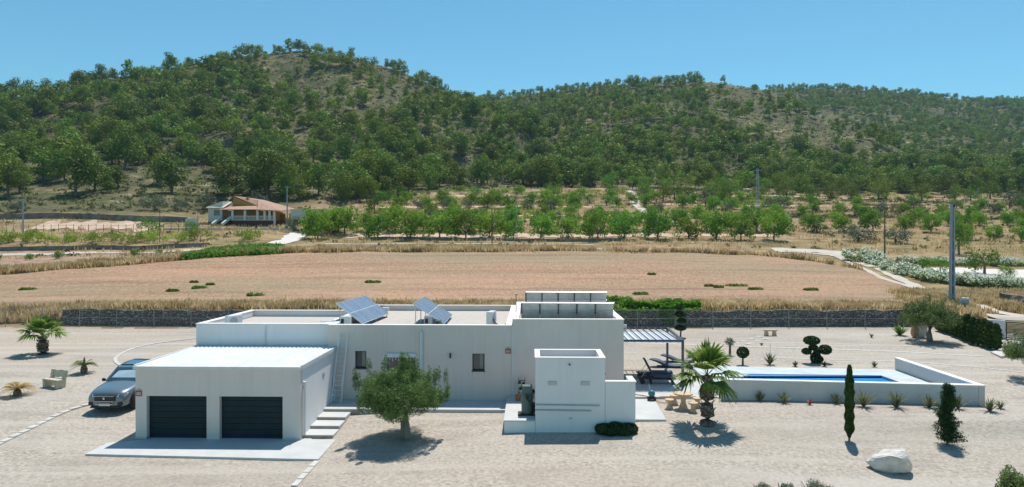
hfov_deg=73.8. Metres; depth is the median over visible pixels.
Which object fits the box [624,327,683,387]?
pergola
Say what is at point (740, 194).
almond tree
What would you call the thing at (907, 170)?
pine tree
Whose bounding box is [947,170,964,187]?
pine tree
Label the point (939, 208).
almond tree
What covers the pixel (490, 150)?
pine tree
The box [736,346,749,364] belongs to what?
ball topiary
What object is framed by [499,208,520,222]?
almond tree
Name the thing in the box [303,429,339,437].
step
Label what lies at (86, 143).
pine tree
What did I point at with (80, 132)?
pine tree
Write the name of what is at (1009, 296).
terrace wall
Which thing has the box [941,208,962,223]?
almond tree
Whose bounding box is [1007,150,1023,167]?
pine tree
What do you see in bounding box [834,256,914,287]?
dirt track
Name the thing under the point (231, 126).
pine tree
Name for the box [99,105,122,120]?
pine tree
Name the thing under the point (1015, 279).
oleander bush
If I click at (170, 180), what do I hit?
pine tree
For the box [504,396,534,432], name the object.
raised platform
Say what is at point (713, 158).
pine tree
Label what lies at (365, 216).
almond tree
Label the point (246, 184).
pine tree
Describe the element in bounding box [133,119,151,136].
pine tree
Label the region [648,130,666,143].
pine tree
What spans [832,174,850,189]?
young pine
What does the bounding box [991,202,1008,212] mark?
almond tree
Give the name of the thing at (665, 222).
almond tree
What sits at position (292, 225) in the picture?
olive tree
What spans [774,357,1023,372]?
kerb
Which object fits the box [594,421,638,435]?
shrub
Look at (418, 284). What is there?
thin weeds
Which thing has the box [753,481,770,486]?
lavender shrub
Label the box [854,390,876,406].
agave
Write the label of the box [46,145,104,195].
pine tree
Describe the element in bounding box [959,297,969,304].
meter cabinet
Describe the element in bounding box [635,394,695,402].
garden hose
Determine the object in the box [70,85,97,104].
pine tree
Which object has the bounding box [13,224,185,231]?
field fence
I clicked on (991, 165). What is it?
pine tree
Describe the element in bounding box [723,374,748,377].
pool steps
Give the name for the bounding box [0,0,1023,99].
sky
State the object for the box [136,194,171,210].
olive tree
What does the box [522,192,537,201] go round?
carob tree
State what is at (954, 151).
pine tree
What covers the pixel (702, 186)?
soil strip
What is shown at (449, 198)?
almond tree
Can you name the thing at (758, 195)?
lattice pylon
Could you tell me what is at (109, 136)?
pine tree
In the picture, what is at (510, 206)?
almond tree
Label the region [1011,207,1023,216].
almond tree
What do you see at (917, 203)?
olive tree
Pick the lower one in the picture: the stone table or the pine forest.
the stone table
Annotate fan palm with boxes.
[14,315,72,354]
[670,336,746,426]
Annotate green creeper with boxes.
[606,295,701,326]
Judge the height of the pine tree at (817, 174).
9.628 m
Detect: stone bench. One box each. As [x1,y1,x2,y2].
[42,369,67,388]
[763,329,776,335]
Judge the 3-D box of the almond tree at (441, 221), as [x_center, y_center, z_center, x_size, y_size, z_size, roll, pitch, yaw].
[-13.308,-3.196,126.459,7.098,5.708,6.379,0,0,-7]
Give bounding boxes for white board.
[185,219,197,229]
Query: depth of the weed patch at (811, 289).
70.82 m
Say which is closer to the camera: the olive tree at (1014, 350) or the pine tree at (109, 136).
the olive tree at (1014, 350)
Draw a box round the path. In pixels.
[635,399,665,421]
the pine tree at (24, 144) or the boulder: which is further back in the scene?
the pine tree at (24, 144)
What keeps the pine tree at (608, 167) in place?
on the ground at (754, 443)
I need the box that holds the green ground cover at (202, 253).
[180,242,284,259]
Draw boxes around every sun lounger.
[636,358,672,375]
[638,361,675,384]
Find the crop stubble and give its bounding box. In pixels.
[1,251,894,299]
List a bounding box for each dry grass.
[0,187,1023,259]
[0,241,862,274]
[0,296,927,322]
[886,286,1023,316]
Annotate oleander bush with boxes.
[840,246,874,260]
[852,249,885,261]
[863,255,882,264]
[868,255,894,266]
[878,260,896,270]
[887,261,906,272]
[890,261,918,272]
[894,254,916,262]
[895,265,920,276]
[909,267,926,278]
[912,269,934,280]
[913,256,928,264]
[919,267,948,281]
[927,255,948,263]
[930,270,948,282]
[933,271,957,282]
[943,272,968,284]
[946,258,967,265]
[955,270,983,282]
[955,273,989,286]
[963,275,996,286]
[975,258,996,265]
[975,274,1003,287]
[985,274,1016,287]
[987,275,1023,288]
[999,257,1009,265]
[999,277,1023,288]
[1002,255,1017,264]
[1006,276,1023,287]
[1009,257,1023,265]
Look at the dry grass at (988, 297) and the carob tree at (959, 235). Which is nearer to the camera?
the dry grass at (988, 297)
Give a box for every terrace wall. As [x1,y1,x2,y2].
[0,213,187,222]
[0,243,206,250]
[368,237,623,241]
[649,186,743,191]
[788,216,1017,219]
[999,293,1023,302]
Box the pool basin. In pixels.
[744,375,890,381]
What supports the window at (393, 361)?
in the villa
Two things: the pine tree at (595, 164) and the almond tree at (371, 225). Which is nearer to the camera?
the almond tree at (371, 225)
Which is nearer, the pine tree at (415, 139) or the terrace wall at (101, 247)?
the terrace wall at (101, 247)
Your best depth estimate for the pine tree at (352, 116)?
296.51 m
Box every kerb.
[0,403,88,444]
[113,338,195,365]
[291,461,319,486]
[639,343,992,356]
[736,342,935,346]
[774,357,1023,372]
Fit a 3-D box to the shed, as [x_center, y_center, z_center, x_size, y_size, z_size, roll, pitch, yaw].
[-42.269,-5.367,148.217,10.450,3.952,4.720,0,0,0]
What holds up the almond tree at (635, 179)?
on the ground at (754, 443)
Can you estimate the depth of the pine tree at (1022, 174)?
270.16 m
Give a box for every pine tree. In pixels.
[0,86,26,104]
[0,96,12,112]
[0,112,9,131]
[0,132,19,141]
[0,136,6,149]
[0,152,21,180]
[0,153,35,196]
[3,140,16,156]
[5,77,21,95]
[5,98,34,116]
[5,136,30,162]
[6,113,46,131]
[6,168,34,192]
[10,129,29,135]
[10,131,40,153]
[12,140,39,162]
[15,139,33,159]
[19,122,42,136]
[22,93,43,115]
[25,128,38,139]
[25,147,59,181]
[31,84,59,103]
[31,125,48,140]
[33,137,52,151]
[37,139,59,162]
[40,136,75,175]
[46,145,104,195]
[47,126,84,155]
[50,148,74,180]
[53,116,78,135]
[60,128,86,146]
[69,69,88,84]
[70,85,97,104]
[77,139,97,151]
[78,145,107,166]
[83,157,117,190]
[84,113,99,128]
[84,121,105,141]
[91,63,111,83]
[93,116,114,138]
[96,171,116,191]
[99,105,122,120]
[99,115,123,139]
[102,128,144,167]
[102,133,132,154]
[103,139,123,161]
[105,141,127,163]
[106,82,125,99]
[106,91,134,105]
[107,104,132,119]
[107,164,128,187]
[114,121,142,137]
[115,92,136,104]
[115,98,148,118]
[119,109,140,122]
[128,131,164,162]
[128,147,148,164]
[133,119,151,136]
[135,98,155,117]
[141,153,173,185]
[142,130,162,155]
[144,110,175,141]
[147,98,165,115]
[149,150,188,191]
[151,79,176,98]
[160,101,175,118]
[166,113,183,126]
[170,136,187,155]
[171,116,205,141]
[177,98,208,120]
[179,132,196,143]
[182,140,204,163]
[187,93,211,117]
[193,68,208,86]
[200,138,229,160]
[207,144,223,164]
[208,157,239,194]
[209,72,228,91]
[210,147,240,169]
[215,156,257,192]
[216,148,243,166]
[223,118,249,139]
[231,139,247,161]
[234,135,264,159]
[238,145,295,194]
[238,175,261,194]
[245,112,267,129]
[249,128,265,146]
[254,136,276,150]
[256,166,280,192]
[257,93,277,112]
[269,155,295,188]
[271,171,301,199]
[272,134,297,156]
[273,163,303,187]
[281,88,302,107]
[284,146,304,167]
[288,151,308,177]
[288,177,307,199]
[295,159,313,177]
[297,170,309,182]
[303,91,321,109]
[304,140,321,162]
[304,161,335,195]
[313,125,330,140]
[314,141,335,164]
[319,129,336,147]
[320,118,337,137]
[327,158,369,198]
[328,132,360,163]
[329,169,356,203]
[344,111,364,129]
[350,149,390,192]
[352,174,380,200]
[353,140,367,152]
[356,130,373,148]
[362,140,380,153]
[363,108,377,129]
[363,117,387,138]
[364,146,380,164]
[369,147,397,182]
[371,116,387,130]
[371,148,396,166]
[371,154,410,186]
[372,125,389,148]
[375,175,394,193]
[382,135,399,153]
[385,123,408,142]
[387,109,404,126]
[393,162,404,182]
[395,115,422,132]
[397,128,413,149]
[399,108,413,123]
[399,167,423,191]
[400,148,422,167]
[400,158,423,187]
[406,132,425,152]
[407,104,421,123]
[410,127,420,140]
[415,137,431,154]
[415,165,441,190]
[416,153,448,183]
[428,152,444,164]
[438,164,450,185]
[440,150,453,166]
[442,130,473,158]
[443,160,458,180]
[448,163,462,181]
[450,165,470,189]
[453,131,471,152]
[464,95,480,116]
[468,158,496,184]
[469,160,480,182]
[475,131,497,149]
[477,164,498,182]
[482,142,496,161]
[497,153,518,175]
[498,159,521,183]
[515,151,530,164]
[520,162,534,185]
[523,106,541,120]
[526,153,541,168]
[526,155,557,186]
[528,137,553,155]
[529,112,544,129]
[532,162,557,186]
[534,152,558,185]
[546,166,566,185]
[549,152,570,181]
[556,161,569,176]
[558,157,574,182]
[561,159,583,186]
[570,161,583,174]
[571,146,596,161]
[571,156,586,162]
[578,158,600,186]
[582,147,600,156]
[582,155,602,183]
[589,141,605,152]
[594,154,611,172]
[595,157,602,173]
[600,150,614,163]
[601,162,616,177]
[611,163,628,184]
[616,123,630,138]
[621,141,638,158]
[631,138,651,161]
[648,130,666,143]
[654,133,665,151]
[678,159,696,175]
[690,157,704,170]
[694,160,705,176]
[695,161,714,175]
[699,163,719,183]
[704,151,721,163]
[709,162,725,176]
[715,160,728,175]
[741,156,762,185]
[747,165,768,180]
[751,142,769,158]
[762,162,780,186]
[763,156,778,168]
[783,133,806,150]
[784,156,796,167]
[785,157,810,175]
[786,161,812,182]
[806,167,827,188]
[811,159,829,174]
[813,156,834,169]
[827,164,848,178]
[828,151,841,164]
[833,152,855,171]
[838,138,857,154]
[843,161,874,184]
[867,167,890,191]
[881,152,897,168]
[881,164,896,173]
[883,150,905,167]
[890,165,907,180]
[890,168,909,191]
[893,168,915,187]
[895,171,916,191]
[901,148,930,160]
[904,153,925,170]
[907,166,928,191]
[913,168,929,185]
[920,152,939,169]
[926,165,945,182]
[936,152,959,168]
[938,167,958,192]
[945,145,961,158]
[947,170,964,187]
[960,153,974,168]
[963,153,985,164]
[963,167,978,176]
[965,156,986,171]
[974,167,999,189]
[985,154,1015,171]
[985,169,1009,187]
[986,160,1007,173]
[989,165,1007,175]
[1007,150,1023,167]
[1011,170,1023,188]
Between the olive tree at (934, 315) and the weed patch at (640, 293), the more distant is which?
the weed patch at (640, 293)
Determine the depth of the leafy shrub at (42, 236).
120.53 m
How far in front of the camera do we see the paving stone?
44.04 m
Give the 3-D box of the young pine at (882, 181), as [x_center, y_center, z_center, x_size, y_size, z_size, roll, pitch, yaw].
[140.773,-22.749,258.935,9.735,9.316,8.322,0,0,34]
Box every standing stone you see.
[911,325,917,337]
[916,320,927,337]
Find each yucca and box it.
[725,337,735,353]
[763,352,775,363]
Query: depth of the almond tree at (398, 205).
162.06 m
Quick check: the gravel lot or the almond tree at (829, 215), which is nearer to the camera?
the gravel lot
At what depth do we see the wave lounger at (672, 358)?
42.16 m
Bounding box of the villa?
[195,302,626,399]
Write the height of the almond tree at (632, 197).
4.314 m
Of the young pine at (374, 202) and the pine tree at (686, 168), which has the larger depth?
the pine tree at (686, 168)
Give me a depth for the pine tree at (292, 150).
232.82 m
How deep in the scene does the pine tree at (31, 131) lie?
263.93 m
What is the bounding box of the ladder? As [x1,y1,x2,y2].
[331,333,347,402]
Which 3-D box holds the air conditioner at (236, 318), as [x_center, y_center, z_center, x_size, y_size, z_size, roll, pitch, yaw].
[-14.224,3.990,34.889,0.332,0.660,0.840,0,0,30]
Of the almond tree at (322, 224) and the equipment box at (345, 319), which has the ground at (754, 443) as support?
the almond tree at (322, 224)
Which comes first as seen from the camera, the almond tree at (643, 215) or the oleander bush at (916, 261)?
the oleander bush at (916, 261)
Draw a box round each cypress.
[843,364,854,440]
[950,326,955,336]
[954,315,959,337]
[958,318,964,339]
[960,314,971,341]
[966,317,977,343]
[972,318,980,344]
[977,318,987,346]
[983,321,995,348]
[990,323,1003,349]
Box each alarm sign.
[136,389,141,395]
[505,347,510,353]
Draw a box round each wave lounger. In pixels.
[649,358,680,367]
[660,354,694,362]
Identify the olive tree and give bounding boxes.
[2,199,28,211]
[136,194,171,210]
[171,198,188,209]
[196,194,218,209]
[250,192,269,200]
[285,215,301,231]
[352,351,450,440]
[411,199,424,207]
[439,200,451,209]
[461,199,474,208]
[521,200,533,209]
[543,199,555,209]
[653,202,664,210]
[698,188,715,204]
[721,203,731,211]
[760,195,789,208]
[842,224,877,241]
[873,202,887,212]
[881,227,913,243]
[897,292,964,341]
[905,199,922,209]
[986,202,1001,212]
[1000,191,1023,207]
[1001,324,1023,363]
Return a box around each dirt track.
[0,248,203,255]
[268,233,306,243]
[325,243,586,244]
[600,248,925,288]
[626,189,646,211]
[771,248,863,255]
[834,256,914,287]
[977,304,1023,316]
[986,314,1023,320]
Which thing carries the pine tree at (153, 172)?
on the ground at (754, 443)
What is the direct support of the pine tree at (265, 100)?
on the ground at (754, 443)
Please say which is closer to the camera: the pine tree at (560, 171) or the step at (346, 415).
the step at (346, 415)
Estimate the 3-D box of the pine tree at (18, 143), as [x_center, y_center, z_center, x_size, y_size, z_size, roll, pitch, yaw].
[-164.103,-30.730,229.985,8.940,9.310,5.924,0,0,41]
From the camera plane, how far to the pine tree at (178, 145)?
248.06 m
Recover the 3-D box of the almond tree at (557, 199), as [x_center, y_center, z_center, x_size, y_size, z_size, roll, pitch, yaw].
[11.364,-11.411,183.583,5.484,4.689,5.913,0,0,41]
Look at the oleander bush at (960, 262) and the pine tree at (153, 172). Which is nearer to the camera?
the oleander bush at (960, 262)
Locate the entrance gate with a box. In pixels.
[988,319,1023,338]
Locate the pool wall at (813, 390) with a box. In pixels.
[720,357,985,405]
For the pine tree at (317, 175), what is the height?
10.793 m
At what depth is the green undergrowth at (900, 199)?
221.63 m
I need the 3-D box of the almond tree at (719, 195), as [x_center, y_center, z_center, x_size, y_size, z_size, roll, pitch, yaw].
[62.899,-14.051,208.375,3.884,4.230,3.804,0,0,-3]
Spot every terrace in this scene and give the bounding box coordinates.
[324,399,506,413]
[624,379,720,398]
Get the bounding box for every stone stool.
[665,398,673,409]
[670,394,678,404]
[688,401,697,412]
[693,397,701,407]
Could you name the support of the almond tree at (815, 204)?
on the ground at (754, 443)
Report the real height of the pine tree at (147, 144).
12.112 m
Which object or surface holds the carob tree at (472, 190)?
on the ground at (754, 443)
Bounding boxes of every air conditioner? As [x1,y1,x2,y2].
[225,314,241,322]
[486,310,495,323]
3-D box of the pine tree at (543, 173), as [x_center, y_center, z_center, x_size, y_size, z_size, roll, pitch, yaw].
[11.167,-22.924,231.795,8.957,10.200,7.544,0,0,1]
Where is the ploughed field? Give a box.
[0,251,909,306]
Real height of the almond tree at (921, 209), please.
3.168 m
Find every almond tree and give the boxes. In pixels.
[298,207,321,226]
[301,209,334,238]
[317,208,340,232]
[326,202,362,234]
[358,210,377,228]
[358,210,393,237]
[381,205,408,230]
[389,203,400,211]
[390,195,404,206]
[394,210,426,237]
[399,189,414,203]
[413,213,432,228]
[417,195,432,205]
[422,210,457,237]
[423,202,438,214]
[433,207,446,220]
[436,206,462,227]
[437,187,450,200]
[445,196,458,205]
[446,210,481,237]
[448,203,461,210]
[459,206,485,230]
[463,192,476,202]
[472,211,508,237]
[478,191,495,206]
[484,212,502,223]
[487,188,502,201]
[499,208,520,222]
[499,215,524,237]
[500,194,517,206]
[504,202,518,212]
[527,215,555,238]
[531,211,545,220]
[536,202,549,212]
[536,208,560,229]
[537,189,552,200]
[544,193,564,206]
[551,214,583,238]
[563,210,580,222]
[564,203,580,213]
[566,195,581,205]
[567,190,581,202]
[579,211,613,237]
[582,206,600,219]
[588,207,614,227]
[593,204,604,213]
[608,212,641,238]
[609,195,622,205]
[611,209,633,220]
[611,211,637,229]
[624,175,639,189]
[625,190,638,202]
[634,208,664,229]
[634,209,645,220]
[638,193,652,205]
[639,176,655,187]
[639,208,675,238]
[645,205,657,212]
[651,190,662,202]
[658,176,673,187]
[668,209,687,223]
[672,207,691,219]
[672,213,704,238]
[673,193,690,207]
[687,191,701,202]
[689,203,704,217]
[696,210,720,230]
[701,209,732,238]
[706,195,721,208]
[713,191,723,200]
[724,196,740,208]
[724,210,744,229]
[724,217,755,239]
[732,189,753,201]
[733,180,745,187]
[739,204,754,214]
[739,205,772,231]
[757,210,790,239]
[759,177,773,189]
[762,194,777,205]
[768,206,783,216]
[769,203,781,211]
[774,217,796,230]
[776,194,793,205]
[795,204,811,214]
[797,212,817,225]
[803,212,826,230]
[805,195,820,204]
[806,200,821,210]
[826,210,841,219]
[830,214,854,231]
[832,202,847,211]
[832,212,849,224]
[850,196,863,205]
[852,203,866,215]
[857,210,886,230]
[858,205,878,218]
[893,215,915,231]
[896,201,911,211]
[902,209,924,223]
[907,194,919,204]
[913,206,929,215]
[919,212,943,231]
[934,204,948,212]
[936,209,948,219]
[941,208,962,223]
[946,221,977,238]
[949,199,964,207]
[955,212,976,230]
[963,204,980,217]
[964,247,1003,273]
[970,198,988,210]
[970,210,984,219]
[970,211,989,224]
[983,224,1003,238]
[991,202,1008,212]
[998,210,1016,225]
[1008,225,1023,240]
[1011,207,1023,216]
[1014,197,1023,207]
[1014,216,1023,230]
[1016,209,1023,218]
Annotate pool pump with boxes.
[647,387,655,400]
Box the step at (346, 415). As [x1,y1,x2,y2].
[317,412,350,421]
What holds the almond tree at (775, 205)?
on the ground at (754, 443)
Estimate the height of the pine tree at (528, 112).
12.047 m
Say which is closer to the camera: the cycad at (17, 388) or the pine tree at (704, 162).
the cycad at (17, 388)
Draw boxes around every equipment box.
[340,316,351,323]
[424,316,432,323]
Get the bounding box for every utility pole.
[20,199,25,234]
[159,209,159,240]
[285,186,289,227]
[884,211,887,258]
[948,203,955,299]
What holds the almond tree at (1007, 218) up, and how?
on the ground at (754, 443)
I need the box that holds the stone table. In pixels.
[674,391,692,409]
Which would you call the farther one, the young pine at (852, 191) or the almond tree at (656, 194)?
the young pine at (852, 191)
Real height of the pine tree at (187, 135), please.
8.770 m
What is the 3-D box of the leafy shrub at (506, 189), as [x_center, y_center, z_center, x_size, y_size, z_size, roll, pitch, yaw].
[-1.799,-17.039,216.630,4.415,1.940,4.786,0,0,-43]
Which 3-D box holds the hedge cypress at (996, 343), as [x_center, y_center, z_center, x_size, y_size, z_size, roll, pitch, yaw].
[32.507,6.291,45.826,0.849,1.985,0.860,0,0,9]
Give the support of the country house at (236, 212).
on the ground at (754, 443)
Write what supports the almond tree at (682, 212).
on the ground at (754, 443)
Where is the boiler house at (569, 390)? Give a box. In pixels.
[534,349,605,432]
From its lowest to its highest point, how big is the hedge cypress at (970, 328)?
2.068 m
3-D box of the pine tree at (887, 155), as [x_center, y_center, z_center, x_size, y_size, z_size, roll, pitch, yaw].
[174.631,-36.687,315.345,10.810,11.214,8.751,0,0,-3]
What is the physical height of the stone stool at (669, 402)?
0.440 m
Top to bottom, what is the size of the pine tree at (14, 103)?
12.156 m
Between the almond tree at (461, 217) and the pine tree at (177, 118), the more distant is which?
the pine tree at (177, 118)
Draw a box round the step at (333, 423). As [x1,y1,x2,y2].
[310,420,344,428]
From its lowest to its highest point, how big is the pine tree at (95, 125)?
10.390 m
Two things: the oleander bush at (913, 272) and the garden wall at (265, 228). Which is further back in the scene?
the garden wall at (265, 228)
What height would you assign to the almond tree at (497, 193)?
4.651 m
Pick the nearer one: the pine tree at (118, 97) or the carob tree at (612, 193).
the carob tree at (612, 193)
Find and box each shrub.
[0,229,17,242]
[10,229,45,241]
[34,232,57,241]
[53,230,80,241]
[79,231,105,242]
[101,231,124,241]
[119,232,144,242]
[138,229,169,240]
[168,230,195,240]
[187,227,216,239]
[234,228,263,239]
[454,185,467,190]
[498,187,511,191]
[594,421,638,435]
[618,186,628,191]
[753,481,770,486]
[778,482,793,486]
[801,478,833,486]
[919,193,933,197]
[994,464,1023,486]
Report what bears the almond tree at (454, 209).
on the ground at (754, 443)
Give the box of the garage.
[133,345,336,439]
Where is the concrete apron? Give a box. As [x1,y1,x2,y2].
[85,438,335,460]
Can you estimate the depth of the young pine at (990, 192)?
241.89 m
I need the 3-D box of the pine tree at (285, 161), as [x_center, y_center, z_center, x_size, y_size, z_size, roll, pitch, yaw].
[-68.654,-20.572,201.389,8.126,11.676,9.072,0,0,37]
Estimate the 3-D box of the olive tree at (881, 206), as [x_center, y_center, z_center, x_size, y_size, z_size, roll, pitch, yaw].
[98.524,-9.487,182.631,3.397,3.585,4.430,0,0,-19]
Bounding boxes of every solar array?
[336,295,388,323]
[413,296,452,323]
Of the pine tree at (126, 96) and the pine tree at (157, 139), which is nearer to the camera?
the pine tree at (157, 139)
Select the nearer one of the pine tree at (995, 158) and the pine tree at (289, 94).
the pine tree at (995, 158)
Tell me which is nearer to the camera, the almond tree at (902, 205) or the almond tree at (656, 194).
the almond tree at (902, 205)
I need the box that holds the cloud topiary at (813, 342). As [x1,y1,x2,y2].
[801,336,832,363]
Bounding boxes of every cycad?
[0,381,37,397]
[69,357,98,373]
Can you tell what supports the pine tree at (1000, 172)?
on the ground at (754, 443)
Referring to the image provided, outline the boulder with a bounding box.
[865,448,912,473]
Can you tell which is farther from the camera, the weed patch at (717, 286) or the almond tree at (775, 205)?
the almond tree at (775, 205)
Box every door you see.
[150,396,206,437]
[222,396,282,438]
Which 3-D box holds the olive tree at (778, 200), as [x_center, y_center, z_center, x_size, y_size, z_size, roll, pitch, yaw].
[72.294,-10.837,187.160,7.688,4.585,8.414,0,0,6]
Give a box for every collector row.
[521,302,613,318]
[525,292,606,301]
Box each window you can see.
[214,210,219,215]
[354,351,366,368]
[388,358,415,372]
[472,354,484,371]
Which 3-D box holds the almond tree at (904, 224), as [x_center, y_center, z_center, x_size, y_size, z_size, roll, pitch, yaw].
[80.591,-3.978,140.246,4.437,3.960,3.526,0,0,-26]
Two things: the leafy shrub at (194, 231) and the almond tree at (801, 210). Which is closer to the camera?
the leafy shrub at (194, 231)
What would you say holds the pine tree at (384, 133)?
on the ground at (754, 443)
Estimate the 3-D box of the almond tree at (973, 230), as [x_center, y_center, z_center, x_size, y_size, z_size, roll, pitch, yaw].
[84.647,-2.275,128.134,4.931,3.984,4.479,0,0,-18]
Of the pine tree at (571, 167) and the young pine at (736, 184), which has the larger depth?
the pine tree at (571, 167)
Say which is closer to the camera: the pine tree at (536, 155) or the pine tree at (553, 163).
the pine tree at (553, 163)
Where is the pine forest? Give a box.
[0,38,1023,199]
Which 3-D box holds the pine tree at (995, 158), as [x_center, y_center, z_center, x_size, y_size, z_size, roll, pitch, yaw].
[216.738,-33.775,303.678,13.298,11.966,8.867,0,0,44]
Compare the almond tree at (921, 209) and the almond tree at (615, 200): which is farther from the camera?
the almond tree at (615, 200)
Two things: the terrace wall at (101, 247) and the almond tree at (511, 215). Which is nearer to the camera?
the terrace wall at (101, 247)
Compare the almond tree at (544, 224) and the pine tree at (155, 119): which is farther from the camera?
the pine tree at (155, 119)
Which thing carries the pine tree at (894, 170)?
on the ground at (754, 443)
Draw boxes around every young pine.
[354,167,367,198]
[366,193,380,213]
[632,180,652,196]
[653,181,672,200]
[664,176,685,199]
[681,177,701,195]
[701,178,720,197]
[717,177,737,201]
[719,179,741,196]
[748,181,769,198]
[766,171,792,190]
[774,179,798,196]
[786,172,811,191]
[789,173,813,190]
[800,183,821,196]
[820,183,841,196]
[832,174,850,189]
[838,177,860,198]
[847,173,867,189]
[866,180,890,199]
[870,172,897,190]
[889,173,914,193]
[910,182,935,199]
[915,172,942,192]
[940,173,965,194]
[944,183,965,200]
[952,168,980,190]
[962,174,984,192]
[962,185,982,199]
[979,181,1001,198]
[993,171,1019,191]
[1010,172,1023,190]
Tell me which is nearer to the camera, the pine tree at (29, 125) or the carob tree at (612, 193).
the carob tree at (612, 193)
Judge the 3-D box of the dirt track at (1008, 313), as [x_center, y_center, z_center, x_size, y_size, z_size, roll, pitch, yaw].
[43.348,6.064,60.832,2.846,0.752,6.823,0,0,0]
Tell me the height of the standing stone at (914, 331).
1.079 m
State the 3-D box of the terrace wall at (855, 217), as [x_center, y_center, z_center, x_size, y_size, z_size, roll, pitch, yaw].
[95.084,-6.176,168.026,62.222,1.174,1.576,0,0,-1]
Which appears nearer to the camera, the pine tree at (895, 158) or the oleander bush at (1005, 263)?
the oleander bush at (1005, 263)
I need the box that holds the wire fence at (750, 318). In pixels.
[5,308,903,327]
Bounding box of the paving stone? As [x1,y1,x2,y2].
[991,350,1005,357]
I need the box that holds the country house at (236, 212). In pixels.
[206,196,293,226]
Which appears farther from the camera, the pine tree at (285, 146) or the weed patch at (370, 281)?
the pine tree at (285, 146)
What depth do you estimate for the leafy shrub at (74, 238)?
120.56 m
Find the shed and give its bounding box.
[290,209,338,224]
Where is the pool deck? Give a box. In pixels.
[693,366,929,394]
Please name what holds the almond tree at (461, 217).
on the ground at (754, 443)
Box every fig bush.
[24,253,34,259]
[54,250,64,258]
[130,249,139,255]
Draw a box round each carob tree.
[134,216,166,234]
[184,220,199,230]
[371,189,386,200]
[380,192,395,202]
[392,185,404,195]
[435,192,447,203]
[468,185,483,195]
[473,195,482,203]
[511,184,525,196]
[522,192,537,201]
[528,190,539,201]
[543,181,564,195]
[558,191,569,200]
[576,187,586,196]
[581,193,596,202]
[599,171,619,185]
[599,194,610,204]
[605,183,619,193]
[606,189,617,199]
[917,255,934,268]
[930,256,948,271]
[949,215,972,254]
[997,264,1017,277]
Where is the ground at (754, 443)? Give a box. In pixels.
[0,51,1023,486]
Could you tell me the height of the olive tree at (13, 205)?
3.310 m
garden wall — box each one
[164,227,292,230]
[605,376,635,429]
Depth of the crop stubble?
81.44 m
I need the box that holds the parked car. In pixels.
[88,358,149,408]
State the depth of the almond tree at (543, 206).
168.12 m
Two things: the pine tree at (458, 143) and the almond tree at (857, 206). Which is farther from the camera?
the pine tree at (458, 143)
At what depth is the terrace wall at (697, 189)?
249.45 m
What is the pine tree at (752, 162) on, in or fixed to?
on the ground at (754, 443)
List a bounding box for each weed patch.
[18,287,36,290]
[166,288,179,291]
[191,285,207,288]
[247,292,264,295]
[364,280,380,282]
[632,291,648,294]
[713,284,723,287]
[724,283,747,286]
[748,287,763,289]
[803,287,818,290]
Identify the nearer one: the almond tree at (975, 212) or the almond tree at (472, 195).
the almond tree at (975, 212)
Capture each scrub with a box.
[0,50,1020,214]
[5,187,1022,257]
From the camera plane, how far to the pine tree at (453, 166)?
242.97 m
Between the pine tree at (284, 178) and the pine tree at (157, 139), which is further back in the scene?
the pine tree at (157, 139)
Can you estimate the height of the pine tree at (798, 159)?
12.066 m
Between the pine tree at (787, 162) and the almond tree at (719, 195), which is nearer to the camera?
the almond tree at (719, 195)
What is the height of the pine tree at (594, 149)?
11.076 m
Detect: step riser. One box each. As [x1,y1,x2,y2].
[303,436,332,438]
[310,426,338,428]
[317,418,344,419]
[324,410,359,414]
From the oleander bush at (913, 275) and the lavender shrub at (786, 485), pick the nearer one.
the lavender shrub at (786, 485)
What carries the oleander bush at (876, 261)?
on the ground at (754, 443)
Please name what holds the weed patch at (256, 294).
on the ploughed field
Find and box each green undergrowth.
[362,186,768,219]
[747,191,1023,220]
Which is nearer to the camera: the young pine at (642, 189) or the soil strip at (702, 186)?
the young pine at (642, 189)
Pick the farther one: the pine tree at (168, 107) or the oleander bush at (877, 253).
the pine tree at (168, 107)
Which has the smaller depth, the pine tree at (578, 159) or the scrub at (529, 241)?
the scrub at (529, 241)
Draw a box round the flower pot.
[515,394,520,400]
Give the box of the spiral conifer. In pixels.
[931,383,968,444]
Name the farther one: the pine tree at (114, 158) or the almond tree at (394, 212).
the pine tree at (114, 158)
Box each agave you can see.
[753,391,766,400]
[774,392,789,402]
[831,393,844,403]
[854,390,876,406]
[883,389,908,407]
[892,323,909,334]
[918,393,938,407]
[955,393,971,408]
[976,396,1001,410]
[994,401,1007,407]
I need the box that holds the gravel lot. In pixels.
[924,267,1023,277]
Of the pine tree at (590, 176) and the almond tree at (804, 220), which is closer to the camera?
the almond tree at (804, 220)
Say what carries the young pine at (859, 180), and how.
on the ground at (754, 443)
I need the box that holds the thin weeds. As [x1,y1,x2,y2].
[0,260,883,299]
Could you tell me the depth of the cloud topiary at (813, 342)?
41.63 m
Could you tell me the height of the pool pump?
0.782 m
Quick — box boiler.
[518,384,534,415]
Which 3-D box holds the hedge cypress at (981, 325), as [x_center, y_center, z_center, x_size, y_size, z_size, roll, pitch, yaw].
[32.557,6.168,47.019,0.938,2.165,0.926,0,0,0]
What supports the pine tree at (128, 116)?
on the ground at (754, 443)
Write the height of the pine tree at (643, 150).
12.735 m
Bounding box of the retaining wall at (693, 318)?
[62,308,910,326]
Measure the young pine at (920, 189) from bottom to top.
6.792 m
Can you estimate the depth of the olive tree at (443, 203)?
176.18 m
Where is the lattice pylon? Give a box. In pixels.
[753,168,761,210]
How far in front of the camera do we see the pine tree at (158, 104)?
293.28 m
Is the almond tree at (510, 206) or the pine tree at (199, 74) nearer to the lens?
the almond tree at (510, 206)
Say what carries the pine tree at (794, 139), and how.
on the ground at (754, 443)
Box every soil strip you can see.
[21,220,164,231]
[346,232,772,237]
[378,206,610,207]
[451,194,539,196]
[642,195,869,198]
[647,185,749,189]
[662,203,1018,208]

